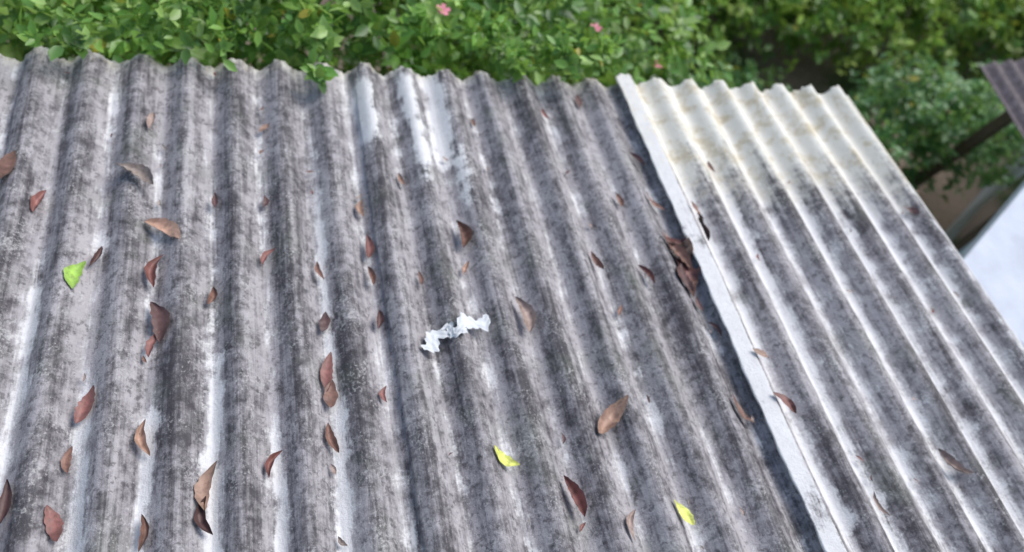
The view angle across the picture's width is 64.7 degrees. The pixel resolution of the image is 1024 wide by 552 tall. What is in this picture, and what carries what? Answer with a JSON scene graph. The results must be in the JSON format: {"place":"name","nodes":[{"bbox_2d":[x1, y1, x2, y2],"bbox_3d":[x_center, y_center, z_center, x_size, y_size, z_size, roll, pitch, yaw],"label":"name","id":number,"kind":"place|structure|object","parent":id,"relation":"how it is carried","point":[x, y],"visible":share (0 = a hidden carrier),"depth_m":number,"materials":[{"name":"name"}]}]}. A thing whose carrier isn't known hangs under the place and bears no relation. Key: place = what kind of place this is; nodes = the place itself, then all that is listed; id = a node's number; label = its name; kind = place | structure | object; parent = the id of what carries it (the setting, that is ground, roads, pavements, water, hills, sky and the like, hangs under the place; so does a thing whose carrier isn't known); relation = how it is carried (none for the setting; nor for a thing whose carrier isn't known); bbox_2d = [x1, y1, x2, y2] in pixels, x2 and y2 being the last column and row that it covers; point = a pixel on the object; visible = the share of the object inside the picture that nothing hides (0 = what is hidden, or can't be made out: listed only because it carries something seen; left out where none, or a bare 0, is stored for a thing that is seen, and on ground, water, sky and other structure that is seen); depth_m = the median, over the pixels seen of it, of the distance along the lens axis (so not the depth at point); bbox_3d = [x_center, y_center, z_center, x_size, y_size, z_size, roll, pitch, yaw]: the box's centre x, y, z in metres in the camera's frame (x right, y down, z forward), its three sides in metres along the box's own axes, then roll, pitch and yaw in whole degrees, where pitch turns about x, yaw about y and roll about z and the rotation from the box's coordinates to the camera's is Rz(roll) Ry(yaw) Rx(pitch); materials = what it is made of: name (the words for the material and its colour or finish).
{"place":"outdoors","nodes":[
{"label":"outdoors","id":0,"kind":"place"},
{"bbox_2d":[2,0,1023,232],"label":"ground","id":1,"kind":"structure","parent":0,"point":[823,78],"depth_m":7.70,"materials":[{"name":"soil"}]},
{"bbox_2d":[0,0,732,94],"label":"hibiscus hedge","id":2,"kind":"object","parent":1,"relation":"on","point":[536,42],"visible":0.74,"depth_m":3.11,"materials":[{"name":"green plant"}]},
{"bbox_2d":[471,51,792,92],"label":"ground cover plants","id":3,"kind":"object","parent":1,"relation":"on","point":[748,75],"visible":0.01,"depth_m":6.88,"materials":[{"name":"green plant"}]},
{"bbox_2d":[473,0,1023,96],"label":"flowering hedge","id":4,"kind":"object","parent":1,"relation":"on","point":[978,22],"visible":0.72,"depth_m":7.20,"materials":[{"name":"green plant"}]},
{"bbox_2d":[848,41,1023,202],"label":"rose bush","id":5,"kind":"object","parent":1,"relation":"on","point":[943,110],"visible":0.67,"depth_m":6.10,"materials":[{"name":"green plant"}]},
{"bbox_2d":[908,58,1023,186],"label":"neighbour lean to","id":6,"kind":"object","parent":1,"relation":"on","point":[1005,79],"visible":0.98,"depth_m":5.01,"materials":[{"name":"grey metal"}]},
{"bbox_2d":[945,145,1023,255],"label":"walls","id":7,"kind":"structure","parent":1,"relation":"on","point":[981,199],"depth_m":6.71,"materials":[{"name":"brown paint"}]},
{"bbox_2d":[951,208,994,250],"bbox_3d":[3.332,-0.475,5.540,0.900,0.800,0.038,-36,74,-31],"label":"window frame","id":8,"kind":"object","parent":7,"relation":"attached to","point":[966,240],"visible":0.18,"depth_m":5.33,"materials":[{"name":"grey"}]},
{"bbox_2d":[961,182,1023,345],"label":"roof slab","id":9,"kind":"structure","parent":7,"relation":"on","point":[992,255],"depth_m":4.10,"materials":[{"name":"white paint"}]},
{"bbox_2d":[951,174,1023,245],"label":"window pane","id":10,"kind":"object","parent":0,"point":[989,209],"visible":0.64,"depth_m":5.55,"materials":[{"name":"grey glass"}]},
{"label":"purlin","id":11,"kind":"object","parent":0,"visible":0},
{"bbox_2d":[0,54,23,158],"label":"sheet","id":12,"kind":"object","parent":11,"relation":"on","point":[11,70],"visible":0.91,"depth_m":2.50,"materials":[{"name":"grey metal"}]},
{"bbox_2d":[0,46,424,551],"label":"sheet","id":13,"kind":"object","parent":11,"relation":"on","point":[228,379],"visible":0.97,"depth_m":2.12,"materials":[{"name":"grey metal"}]},
{"bbox_2d":[0,72,973,551],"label":"fallen leaves","id":14,"kind":"object","parent":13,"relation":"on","point":[612,414],"visible":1,"depth_m":2.19,"materials":[{"name":"brown plant"}]},
{"bbox_2d":[351,62,823,551],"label":"sheet","id":15,"kind":"object","parent":11,"relation":"on","point":[577,361],"visible":0.94,"depth_m":2.35,"materials":[{"name":"grey metal"}]},
{"bbox_2d":[421,312,490,352],"bbox_3d":[-0.158,0.148,2.252,0.229,0.039,0.083,-21,67,-26],"label":"torn plastic scrap","id":16,"kind":"object","parent":15,"relation":"on","point":[447,330],"visible":1,"depth_m":2.25,"materials":[{"name":"white plastic"}]},
{"bbox_2d":[615,73,1023,551],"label":"sheet","id":17,"kind":"object","parent":11,"relation":"on","point":[850,375],"visible":1,"depth_m":2.67,"materials":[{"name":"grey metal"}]}
]}

